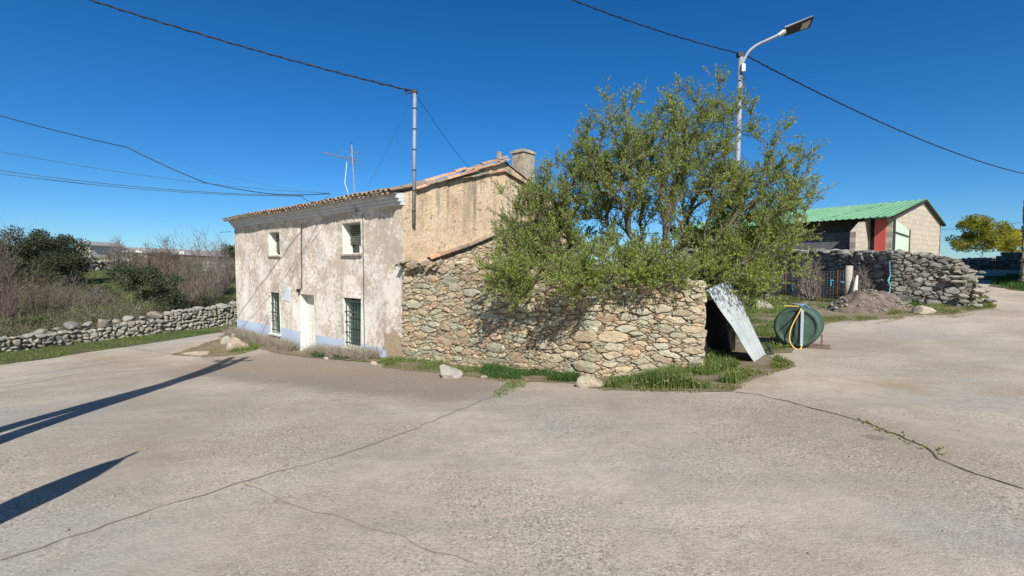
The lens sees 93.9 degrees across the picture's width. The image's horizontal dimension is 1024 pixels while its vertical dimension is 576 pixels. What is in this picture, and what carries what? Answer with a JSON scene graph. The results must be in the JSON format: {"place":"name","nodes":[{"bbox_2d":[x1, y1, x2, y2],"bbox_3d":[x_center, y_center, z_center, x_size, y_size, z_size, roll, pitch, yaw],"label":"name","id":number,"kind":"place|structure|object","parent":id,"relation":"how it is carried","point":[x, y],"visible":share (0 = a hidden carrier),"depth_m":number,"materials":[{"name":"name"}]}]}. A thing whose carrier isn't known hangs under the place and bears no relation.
{"place":"outdoors","nodes":[
{"label":"outdoors","id":0,"kind":"place"},
{"bbox_2d":[3,257,989,338],"bbox_3d":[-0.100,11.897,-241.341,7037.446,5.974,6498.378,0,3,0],"label":"ground","id":1,"kind":"structure","parent":0,"point":[234,290],"depth_m":35.52,"materials":[{"name":"soil"}]},
{"bbox_2d":[0,214,39,321],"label":"bare shrub","id":2,"kind":"object","parent":1,"relation":"on","point":[4,303],"visible":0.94,"depth_m":20.07,"materials":[{"name":"brown plant"}]},
{"bbox_2d":[1,315,48,333],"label":"bush","id":3,"kind":"object","parent":1,"relation":"on","point":[38,317],"visible":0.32,"depth_m":18.93,"materials":[{"name":"green plant"}]},
{"bbox_2d":[0,266,64,316],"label":"bare shrub","id":4,"kind":"object","parent":1,"relation":"on","point":[37,292],"visible":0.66,"depth_m":22.12,"materials":[{"name":"brown plant"}]},
{"bbox_2d":[0,225,85,288],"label":"evergreen oak","id":5,"kind":"object","parent":1,"relation":"on","point":[44,262],"visible":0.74,"depth_m":32.10,"materials":[{"name":"green plant"}]},
{"bbox_2d":[12,228,99,285],"bbox_3d":[-32.914,-2.229,34.718,4.787,4.260,5.514,0,3,0],"label":"evergreen oak","id":6,"kind":"object","parent":1,"relation":"on","point":[74,251],"visible":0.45,"depth_m":34.60,"materials":[{"name":"green plant"}]},
{"bbox_2d":[43,268,93,316],"bbox_3d":[-22.309,0.263,24.055,2.668,2.626,1.781,0,3,0],"label":"bare shrub","id":7,"kind":"object","parent":1,"relation":"on","point":[69,299],"visible":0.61,"depth_m":23.93,"materials":[{"name":"brown plant"}]},
{"bbox_2d":[0,319,163,352],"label":"dry stone wall","id":8,"kind":"structure","parent":1,"relation":"on","point":[124,329],"depth_m":17.53,"materials":[{"name":"grey stone"}]},
{"bbox_2d":[0,274,172,338],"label":"bramble thicket","id":9,"kind":"object","parent":1,"relation":"on","point":[77,316],"visible":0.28,"depth_m":22.20,"materials":[{"name":"brown plant"}]},
{"bbox_2d":[75,314,105,325],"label":"bush","id":10,"kind":"object","parent":1,"relation":"on","point":[93,319],"visible":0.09,"depth_m":20.98,"materials":[{"name":"green plant"}]},
{"bbox_2d":[76,282,113,307],"bbox_3d":[-22.673,0.525,26.043,1.520,1.772,1.359,2,3,30],"label":"bare shrub","id":11,"kind":"object","parent":1,"relation":"on","point":[101,293],"visible":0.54,"depth_m":26.04,"materials":[{"name":"brown plant"}]},
{"bbox_2d":[75,241,124,257],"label":"shed","id":12,"kind":"structure","parent":1,"relation":"on","point":[98,248],"depth_m":94.06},
{"bbox_2d":[82,283,121,297],"bbox_3d":[-25.863,0.238,30.098,2.399,1.094,1.547,0,3,0],"label":"bush","id":13,"kind":"object","parent":1,"relation":"on","point":[105,287],"visible":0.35,"depth_m":29.95,"materials":[{"name":"green plant"}]},
{"bbox_2d":[85,257,131,271],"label":"stone wall","id":14,"kind":"structure","parent":1,"relation":"on","point":[101,265],"depth_m":47.27,"materials":[{"name":"grey stone"}]},
{"bbox_2d":[99,235,136,268],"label":"bare shrub","id":15,"kind":"object","parent":1,"relation":"on","point":[120,254],"visible":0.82,"depth_m":47.77,"materials":[{"name":"brown plant"}]},
{"bbox_2d":[0,323,236,364],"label":"grass verge","id":16,"kind":"object","parent":1,"relation":"on","point":[74,351],"depth_m":16.28,"materials":[{"name":"green plant"}]},
{"bbox_2d":[104,250,143,262],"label":"bush","id":17,"kind":"object","parent":1,"relation":"on","point":[141,254],"visible":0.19,"depth_m":59.56,"materials":[{"name":"green plant"}]},
{"bbox_2d":[124,238,165,272],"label":"bare shrub","id":18,"kind":"object","parent":1,"relation":"on","point":[145,259],"visible":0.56,"depth_m":43.72,"materials":[{"name":"brown plant"}]},
{"bbox_2d":[101,261,194,314],"bbox_3d":[-18.722,0.178,24.424,4.388,3.147,2.751,1,3,24],"label":"bush","id":19,"kind":"object","parent":1,"relation":"on","point":[149,277],"visible":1,"depth_m":24.18,"materials":[{"name":"green plant"}]},
{"bbox_2d":[72,263,235,311],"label":"grass","id":20,"kind":"structure","parent":1,"relation":"on","point":[232,287],"depth_m":37.38,"materials":[{"name":"green plant"}]},
{"bbox_2d":[149,249,180,262],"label":"bush","id":21,"kind":"object","parent":1,"relation":"on","point":[158,250],"visible":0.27,"depth_m":61.66,"materials":[{"name":"green plant"}]},
{"bbox_2d":[148,229,187,283],"bbox_3d":[-27.296,-2.441,37.949,3.103,4.556,2.572,0,3,0],"label":"bare shrub","id":22,"kind":"object","parent":1,"relation":"on","point":[164,258],"visible":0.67,"depth_m":37.73,"materials":[{"name":"brown plant"}]},
{"bbox_2d":[122,247,222,257],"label":"farm building","id":23,"kind":"structure","parent":1,"relation":"on","point":[136,251],"depth_m":104.21,"materials":[{"name":"brick"}]},
{"bbox_2d":[161,224,215,309],"bbox_3d":[-18.412,-1.015,26.956,2.665,5.235,2.627,3,4,42],"label":"bare shrub","id":24,"kind":"object","parent":1,"relation":"on","point":[182,286],"visible":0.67,"depth_m":27.02,"materials":[{"name":"brown plant"}]},
{"bbox_2d":[154,301,236,332],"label":"dry stone wall","id":25,"kind":"structure","parent":1,"relation":"on","point":[188,319],"depth_m":21.84,"materials":[{"name":"grey stone"}]},
{"bbox_2d":[33,303,236,333],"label":"coping boulders","id":26,"kind":"object","parent":25,"relation":"on","point":[73,326],"visible":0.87,"depth_m":18.63,"materials":[{"name":"grey stone"}]},
{"bbox_2d":[181,351,209,354],"bbox_3d":[-10.016,2.080,15.102,0.986,0.145,0.726,0,3,0],"label":"rock","id":27,"kind":"object","parent":1,"relation":"on","point":[199,353],"visible":0.67,"depth_m":15.05,"materials":[{"name":"stone"}]},
{"bbox_2d":[175,224,233,303],"bbox_3d":[-19.347,-1.475,30.001,3.404,5.343,2.902,0,3,0],"label":"bare shrub","id":28,"kind":"object","parent":1,"relation":"on","point":[207,289],"visible":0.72,"depth_m":29.91,"materials":[{"name":"brown plant"}]},
{"bbox_2d":[191,295,226,307],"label":"bush","id":29,"kind":"object","parent":1,"relation":"on","point":[206,302],"visible":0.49,"depth_m":27.92,"materials":[{"name":"green plant"}]},
{"bbox_2d":[195,233,235,294],"bbox_3d":[-20.881,-1.804,33.959,2.659,4.850,2.277,0,3,0],"label":"bare shrub","id":30,"kind":"object","parent":1,"relation":"on","point":[225,281],"visible":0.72,"depth_m":33.93,"materials":[{"name":"brown plant"}]},
{"bbox_2d":[202,261,234,273],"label":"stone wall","id":31,"kind":"structure","parent":1,"relation":"on","point":[215,267],"depth_m":47.23,"materials":[{"name":"grey stone"}]},
{"bbox_2d":[220,336,230,343],"bbox_3d":[-10.228,1.930,17.100,0.374,0.452,0.204,0,3,0],"label":"rock","id":32,"kind":"object","parent":1,"relation":"on","point":[225,339],"visible":0.68,"depth_m":17.02,"materials":[{"name":"grey stone"}]},
{"bbox_2d":[218,255,235,282],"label":"bare shrub","id":33,"kind":"object","parent":1,"relation":"on","point":[234,275],"visible":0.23,"depth_m":39.89,"materials":[{"name":"brown plant"}]},
{"bbox_2d":[220,243,234,261],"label":"evergreen oak","id":34,"kind":"object","parent":1,"relation":"on","point":[231,249],"visible":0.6,"depth_m":44.49,"materials":[{"name":"green plant"}]},
{"bbox_2d":[226,337,249,349],"bbox_3d":[-9.225,1.967,16.195,0.716,0.597,0.687,0,3,0],"label":"rock","id":35,"kind":"object","parent":1,"relation":"on","point":[235,342],"visible":0.6,"depth_m":15.98,"materials":[{"name":"stone"}]},
{"bbox_2d":[229,341,260,353],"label":"grass","id":36,"kind":"structure","parent":1,"relation":"on","point":[254,347],"depth_m":15.90,"materials":[{"name":"green plant"}]},
{"bbox_2d":[309,350,324,356],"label":"grass","id":37,"kind":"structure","parent":1,"relation":"on","point":[318,354],"depth_m":13.84,"materials":[{"name":"green plant"}]},
{"bbox_2d":[222,148,577,357],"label":"stone house","id":38,"kind":"structure","parent":1,"relation":"on","point":[327,272],"depth_m":13.94,"materials":[{"name":"white paint"}]},
{"bbox_2d":[0,173,266,195],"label":"overhead wire","id":39,"kind":"object","parent":38,"relation":"attached to","point":[133,188],"visible":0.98,"depth_m":11.90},
{"bbox_2d":[0,151,328,193],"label":"overhead wire","id":40,"kind":"object","parent":38,"relation":"attached to","point":[157,177],"visible":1,"depth_m":12.01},
{"bbox_2d":[0,115,329,194],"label":"overhead wire","id":41,"kind":"object","parent":38,"relation":"attached to","point":[160,163],"visible":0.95,"depth_m":12.60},
{"bbox_2d":[0,170,330,202],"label":"overhead wire","id":42,"kind":"object","parent":38,"relation":"attached to","point":[160,188],"visible":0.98,"depth_m":12.04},
{"bbox_2d":[130,148,321,192],"bbox_3d":[-7.616,-3.193,13.109,4.917,0.972,0.006,-1,3,-18],"label":"overhead wire","id":43,"kind":"object","parent":38,"relation":"attached to","point":[218,174],"visible":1,"depth_m":12.96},
{"bbox_2d":[267,233,280,256],"bbox_3d":[-8.242,-1.525,16.841,0.940,0.870,0.380,2,4,41],"label":"window","id":44,"kind":"structure","parent":38,"relation":"in","point":[277,237],"depth_m":17.07,"materials":[{"name":"white paint"}]},
{"bbox_2d":[268,292,280,336],"bbox_3d":[-8.344,0.912,17.050,0.890,1.520,0.380,2,4,41],"label":"window","id":45,"kind":"structure","parent":38,"relation":"in","point":[277,306],"depth_m":17.09,"materials":[{"name":"white paint"}]},
{"bbox_2d":[307,295,315,348],"bbox_3d":[-6.384,1.267,15.547,1.000,2.140,0.070,2,4,41],"label":"door","id":46,"kind":"structure","parent":38,"relation":"in","point":[310,298],"depth_m":15.70,"materials":[{"name":"white paint"}]},
{"bbox_2d":[322,143,361,212],"bbox_3d":[-4.527,-2.984,12.876,0.557,1.872,1.061,2,3,35],"label":"tv antenna","id":47,"kind":"object","parent":38,"relation":"attached to","point":[352,159],"visible":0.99,"depth_m":12.95,"materials":[{"name":"metal"}]},
{"bbox_2d":[340,223,361,255],"bbox_3d":[-4.418,-1.371,13.508,1.070,0.930,0.380,2,4,41],"label":"window","id":48,"kind":"structure","parent":38,"relation":"in","point":[355,231],"depth_m":13.73,"materials":[{"name":"white paint"}]},
{"bbox_2d":[341,298,360,349],"bbox_3d":[-4.471,1.024,13.671,1.010,1.490,0.380,2,4,41],"label":"window","id":49,"kind":"structure","parent":38,"relation":"in","point":[355,311],"depth_m":13.78,"materials":[{"name":"white paint"}]},
{"bbox_2d":[404,89,417,224],"bbox_3d":[-2.507,-3.259,11.997,0.320,3.346,0.290,0,3,0],"label":"cable mast","id":50,"kind":"object","parent":38,"relation":"attached to","point":[414,92],"visible":0.98,"depth_m":11.87,"materials":[{"name":"metal"}]},
{"bbox_2d":[89,0,411,91],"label":"overhead wire","id":51,"kind":"object","parent":50,"relation":"attached to","point":[141,16],"visible":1,"depth_m":10.77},
{"bbox_2d":[417,96,468,167],"bbox_3d":[-1.710,-4.043,12.991,0.012,1.716,2.654,2,3,32],"label":"overhead wire","id":52,"kind":"object","parent":50,"relation":"attached to","point":[442,133],"visible":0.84,"depth_m":12.77,"materials":[{"name":"black metal"}]},
{"bbox_2d":[439,364,462,377],"bbox_3d":[-1.145,1.609,8.932,0.466,0.357,0.324,0,3,0],"label":"rock","id":53,"kind":"object","parent":1,"relation":"on","point":[446,371],"visible":0.77,"depth_m":8.86,"materials":[{"name":"grey stone"}]},
{"bbox_2d":[449,383,524,413],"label":"grass","id":54,"kind":"structure","parent":1,"relation":"on","point":[505,392],"depth_m":7.11,"materials":[{"name":"green plant"}]},
{"bbox_2d":[492,380,525,392],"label":"grass","id":55,"kind":"structure","parent":1,"relation":"on","point":[505,385],"depth_m":7.74,"materials":[{"name":"green plant"}]},
{"bbox_2d":[478,362,580,381],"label":"grass","id":56,"kind":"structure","parent":1,"relation":"on","point":[495,370],"depth_m":8.82,"materials":[{"name":"green plant"}]},
{"bbox_2d":[395,259,735,376],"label":"rubble wall","id":57,"kind":"structure","parent":1,"relation":"on","point":[449,315],"depth_m":8.99,"materials":[{"name":"stone"}]},
{"bbox_2d":[382,364,795,392],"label":"grass","id":58,"kind":"structure","parent":1,"relation":"on","point":[678,390],"depth_m":7.26,"materials":[{"name":"green plant"}]},
{"bbox_2d":[575,375,602,387],"bbox_3d":[1.218,1.484,7.503,0.473,0.257,0.303,0,3,0],"label":"rock","id":59,"kind":"object","parent":1,"relation":"on","point":[582,381],"visible":0.84,"depth_m":7.38,"materials":[{"name":"stone"}]},
{"bbox_2d":[467,62,835,314],"bbox_3d":[2.678,-1.344,9.339,7.088,6.327,4.289,0,3,0],"label":"leafy tree","id":60,"kind":"object","parent":1,"relation":"on","point":[593,169],"visible":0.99,"depth_m":9.31,"materials":[{"name":"green plant"}]},
{"bbox_2d":[605,381,736,391],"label":"grass","id":61,"kind":"structure","parent":1,"relation":"on","point":[631,386],"depth_m":6.89,"materials":[{"name":"green plant"}]},
{"bbox_2d":[707,280,773,361],"bbox_3d":[4.176,0.613,8.698,0.633,1.496,2.081,3,4,43],"label":"leaning sheet","id":62,"kind":"object","parent":1,"relation":"on","point":[733,312],"visible":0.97,"depth_m":8.62,"materials":[{"name":"metal"}]},
{"bbox_2d":[731,16,813,289],"bbox_3d":[6.956,-2.998,12.864,2.035,8.356,0.300,0,3,0],"label":"street lamp","id":63,"kind":"object","parent":1,"relation":"on","point":[800,25],"visible":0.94,"depth_m":12.68,"materials":[{"name":"metal"}]},
{"bbox_2d":[572,0,737,53],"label":"overhead wire","id":64,"kind":"object","parent":63,"relation":"attached to","point":[653,28],"visible":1,"depth_m":11.74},
{"bbox_2d":[744,55,1023,173],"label":"overhead wire","id":65,"kind":"object","parent":63,"relation":"attached to","point":[869,116],"visible":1,"depth_m":15.86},
{"bbox_2d":[683,199,945,254],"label":"block shed","id":66,"kind":"structure","parent":1,"relation":"on","point":[912,226],"depth_m":20.65,"materials":[{"name":"concrete"}]},
{"bbox_2d":[874,219,886,250],"bbox_3d":[14.818,-1.250,19.276,0.040,3.000,0.383,-2,3,-32],"label":"red door","id":67,"kind":"structure","parent":66,"relation":"in","point":[880,225],"depth_m":19.21,"materials":[{"name":"red metal"}]},
{"bbox_2d":[892,218,910,251],"bbox_3d":[15.825,-1.283,19.449,1.790,3.050,0.090,-2,3,-35],"label":"door","id":68,"kind":"structure","parent":66,"relation":"in","point":[901,235],"depth_m":19.32,"materials":[{"name":"white metal"}]},
{"bbox_2d":[680,248,997,306],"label":"field stone wall","id":69,"kind":"structure","parent":1,"relation":"on","point":[930,278],"depth_m":15.77,"materials":[{"name":"grey stone"}]},
{"bbox_2d":[887,262,890,291],"bbox_3d":[12.348,-0.282,15.657,0.109,1.164,0.394,2,3,32],"label":"blue rope","id":70,"kind":"object","parent":69,"relation":"hanging from","point":[888,280],"visible":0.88,"depth_m":15.65,"materials":[{"name":"plastic"}]},
{"bbox_2d":[959,257,995,269],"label":"stone wall","id":71,"kind":"structure","parent":1,"relation":"on","point":[983,263],"depth_m":32.77,"materials":[{"name":"grey stone"}]},
{"bbox_2d":[944,214,1018,257],"bbox_3d":[35.265,-3.498,35.856,4.174,4.238,4.123,2,3,34],"label":"mimosa tree","id":72,"kind":"object","parent":1,"relation":"on","point":[985,236],"visible":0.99,"depth_m":35.45,"materials":[{"name":"green plant"}]},
{"bbox_2d":[988,229,1022,252],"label":"mimosa tree","id":73,"kind":"object","parent":1,"relation":"on","point":[1017,233],"visible":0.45,"depth_m":39.74,"materials":[{"name":"yellow plant"}]},
{"bbox_2d":[995,252,1021,269],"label":"garden wall","id":74,"kind":"structure","parent":1,"relation":"on","point":[1008,260],"depth_m":31.83,"materials":[{"name":"stone"}]},
{"bbox_2d":[1018,201,1023,283],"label":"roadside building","id":75,"kind":"structure","parent":1,"relation":"on","point":[1021,278],"depth_m":21.97,"materials":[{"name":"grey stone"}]},
{"bbox_2d":[941,222,1020,229],"bbox_3d":[26.639,-3.539,26.358,14.187,1.164,0.024,-2,3,-30],"label":"overhead wire","id":76,"kind":"object","parent":75,"relation":"attached to","point":[977,227],"visible":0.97,"depth_m":25.12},
{"bbox_2d":[0,269,1023,575],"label":"road","id":77,"kind":"structure","parent":0,"point":[742,481],"depth_m":3.92,"materials":[{"name":"concrete"}]},
{"bbox_2d":[172,337,258,356],"bbox_3d":[-9.995,1.989,17.210,2.308,0.057,5.582,-1,3,-13],"label":"dirt patch","id":78,"kind":"object","parent":77,"relation":"on","point":[217,345],"visible":0.46,"depth_m":15.86,"materials":[{"name":"brown soil"}]},
{"bbox_2d":[174,340,222,354],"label":"grass","id":79,"kind":"structure","parent":78,"relation":"on","point":[204,350],"depth_m":15.91,"materials":[{"name":"green plant"}]},
{"bbox_2d":[220,326,302,351],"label":"dry weeds","id":80,"kind":"object","parent":78,"relation":"on","point":[267,340],"visible":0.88,"depth_m":16.81,"materials":[{"name":"brown plant"}]},
{"bbox_2d":[0,387,513,559],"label":"ground crack","id":81,"kind":"object","parent":77,"relation":"on","point":[211,491],"visible":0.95,"depth_m":3.44,"materials":[{"name":"grey concrete"}]},
{"bbox_2d":[220,335,382,362],"bbox_3d":[-7.127,1.844,15.494,11.517,0.499,0.948,2,4,41],"label":"dirt strip","id":82,"kind":"object","parent":77,"relation":"on","point":[298,354],"visible":0.27,"depth_m":15.06,"materials":[{"name":"brown soil"}]},
{"bbox_2d":[333,355,347,358],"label":"grass","id":83,"kind":"structure","parent":82,"relation":"on","point":[338,357],"depth_m":13.01,"materials":[{"name":"green plant"}]},
{"bbox_2d":[299,342,382,359],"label":"dry weeds","id":84,"kind":"object","parent":77,"relation":"on","point":[354,353],"visible":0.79,"depth_m":13.15,"materials":[{"name":"brown plant"}]},
{"bbox_2d":[240,481,477,564],"bbox_3d":[-1.148,1.493,3.118,2.212,0.058,0.073,2,3,30],"label":"ground crack","id":85,"kind":"object","parent":77,"relation":"on","point":[365,526],"visible":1,"depth_m":3.00,"materials":[{"name":"grey concrete"}]},
{"bbox_2d":[360,355,403,363],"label":"grass","id":86,"kind":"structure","parent":77,"relation":"on","point":[380,360],"depth_m":11.67,"materials":[{"name":"green plant"}]},
{"bbox_2d":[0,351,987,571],"bbox_3d":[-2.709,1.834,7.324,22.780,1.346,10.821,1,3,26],"label":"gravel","id":87,"kind":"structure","parent":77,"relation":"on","point":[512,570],"depth_m":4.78,"materials":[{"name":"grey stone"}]},
{"bbox_2d":[781,335,830,349],"bbox_3d":[6.393,1.123,10.361,0.910,0.303,0.484,2,4,38],"label":"timber skid","id":88,"kind":"object","parent":77,"relation":"on","point":[815,346],"visible":0.59,"depth_m":10.11,"materials":[{"name":"brown wood"}]},
{"bbox_2d":[773,303,823,348],"bbox_3d":[6.239,0.811,10.404,0.902,0.971,0.820,2,4,38],"label":"green tank","id":89,"kind":"object","parent":88,"relation":"on","point":[800,325],"visible":0.99,"depth_m":10.15,"materials":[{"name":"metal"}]},
{"bbox_2d":[740,392,1023,488],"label":"ground crack","id":90,"kind":"object","parent":77,"relation":"on","point":[909,440],"visible":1,"depth_m":4.18,"materials":[{"name":"grey concrete"}]},
{"bbox_2d":[857,417,946,455],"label":"grass","id":91,"kind":"structure","parent":77,"relation":"on","point":[888,432],"depth_m":4.45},
{"bbox_2d":[0,0,1023,263],"label":"sky","id":92,"kind":"structure","parent":0,"point":[504,76],"materials":[{"name":"blue"}]},
{"bbox_2d":[384,339,795,390],"bbox_3d":[0.984,1.604,9.618,9.140,0.830,5.698,0,3,10],"label":"dirt strip","id":93,"kind":"object","parent":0,"point":[741,355],"visible":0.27,"depth_m":8.17,"materials":[{"name":"brown soil"}]},
{"bbox_2d":[383,357,480,372],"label":"grass","id":94,"kind":"structure","parent":93,"relation":"on","point":[434,365],"depth_m":10.57,"materials":[{"name":"green plant"}]},
{"bbox_2d":[603,347,742,388],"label":"grass","id":95,"kind":"structure","parent":93,"relation":"on","point":[713,364],"depth_m":7.12,"materials":[{"name":"green plant"}]},
{"bbox_2d":[724,354,791,387],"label":"grass","id":96,"kind":"structure","parent":93,"relation":"on","point":[775,363],"depth_m":7.68,"materials":[{"name":"green plant"}]},
{"bbox_2d":[740,297,993,352],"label":"dirt verge","id":97,"kind":"structure","parent":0,"point":[823,312],"depth_m":14.52,"materials":[{"name":"brown soil"}]},
{"bbox_2d":[749,299,774,309],"bbox_3d":[8.699,0.663,16.493,0.797,0.643,0.743,0,3,0],"label":"rock","id":98,"kind":"object","parent":97,"relation":"on","point":[759,305],"visible":0.3,"depth_m":16.17,"materials":[{"name":"grey stone"}]},
{"bbox_2d":[743,295,790,353],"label":"grass","id":99,"kind":"structure","parent":97,"relation":"on","point":[766,329],"depth_m":13.85,"materials":[{"name":"green plant"}]},
{"bbox_2d":[779,294,838,308],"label":"grass","id":100,"kind":"structure","parent":97,"relation":"on","point":[822,306],"depth_m":17.59,"materials":[{"name":"green plant"}]},
{"bbox_2d":[792,257,826,300],"bbox_3d":[11.342,-0.351,18.231,1.144,1.882,1.172,2,4,40],"label":"bare sapling","id":101,"kind":"object","parent":97,"relation":"on","point":[806,294],"visible":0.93,"depth_m":18.14,"materials":[{"name":"brown plant"}]},
{"bbox_2d":[769,269,857,299],"bbox_3d":[11.469,-0.077,18.369,0.036,1.319,3.003,-2,4,-39],"label":"wire fence","id":102,"kind":"object","parent":97,"relation":"on","point":[785,292],"visible":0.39,"depth_m":18.13,"materials":[{"name":"metal"}]},
{"bbox_2d":[822,315,878,321],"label":"grass","id":103,"kind":"structure","parent":97,"relation":"on","point":[827,318],"depth_m":14.10,"materials":[{"name":"green plant"}]},
{"bbox_2d":[844,266,857,295],"bbox_3d":[11.613,-0.087,16.378,0.268,1.359,0.495,0,3,0],"label":"stone post","id":104,"kind":"object","parent":97,"relation":"on","point":[848,278],"visible":0.57,"depth_m":16.42,"materials":[{"name":"grey stone"}]},
{"bbox_2d":[851,261,875,292],"bbox_3d":[12.168,-0.154,16.581,1.047,1.634,0.972,0,3,0],"label":"bare sapling","id":105,"kind":"object","parent":97,"relation":"on","point":[862,286],"visible":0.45,"depth_m":16.58,"materials":[{"name":"brown plant"}]},
{"bbox_2d":[824,289,910,314],"bbox_3d":[11.193,0.471,15.531,2.864,0.870,1.823,0,3,0],"label":"earth heap","id":106,"kind":"object","parent":97,"relation":"on","point":[864,301],"visible":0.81,"depth_m":15.10,"materials":[{"name":"soil"}]},
{"bbox_2d":[826,307,999,324],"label":"grass","id":107,"kind":"structure","parent":97,"relation":"on","point":[894,318],"depth_m":13.72,"materials":[{"name":"green plant"}]},
{"bbox_2d":[909,300,924,305],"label":"grass","id":108,"kind":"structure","parent":97,"relation":"on","point":[915,303],"depth_m":15.44,"materials":[{"name":"green plant"}]},
{"bbox_2d":[910,305,935,314],"bbox_3d":[12.269,0.707,14.272,0.586,0.376,0.457,0,3,0],"label":"rock","id":109,"kind":"object","parent":97,"relation":"on","point":[921,310],"visible":0.77,"depth_m":14.11,"materials":[{"name":"stone"}]},
{"bbox_2d":[887,295,996,314],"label":"grass","id":110,"kind":"structure","parent":97,"relation":"on","point":[953,310],"depth_m":14.66,"materials":[{"name":"green plant"}]},
{"bbox_2d":[981,272,1023,290],"bbox_3d":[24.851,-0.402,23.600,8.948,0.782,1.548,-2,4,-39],"label":"grass","id":111,"kind":"structure","parent":0,"point":[1009,280],"depth_m":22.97,"materials":[{"name":"green plant"}]}
]}

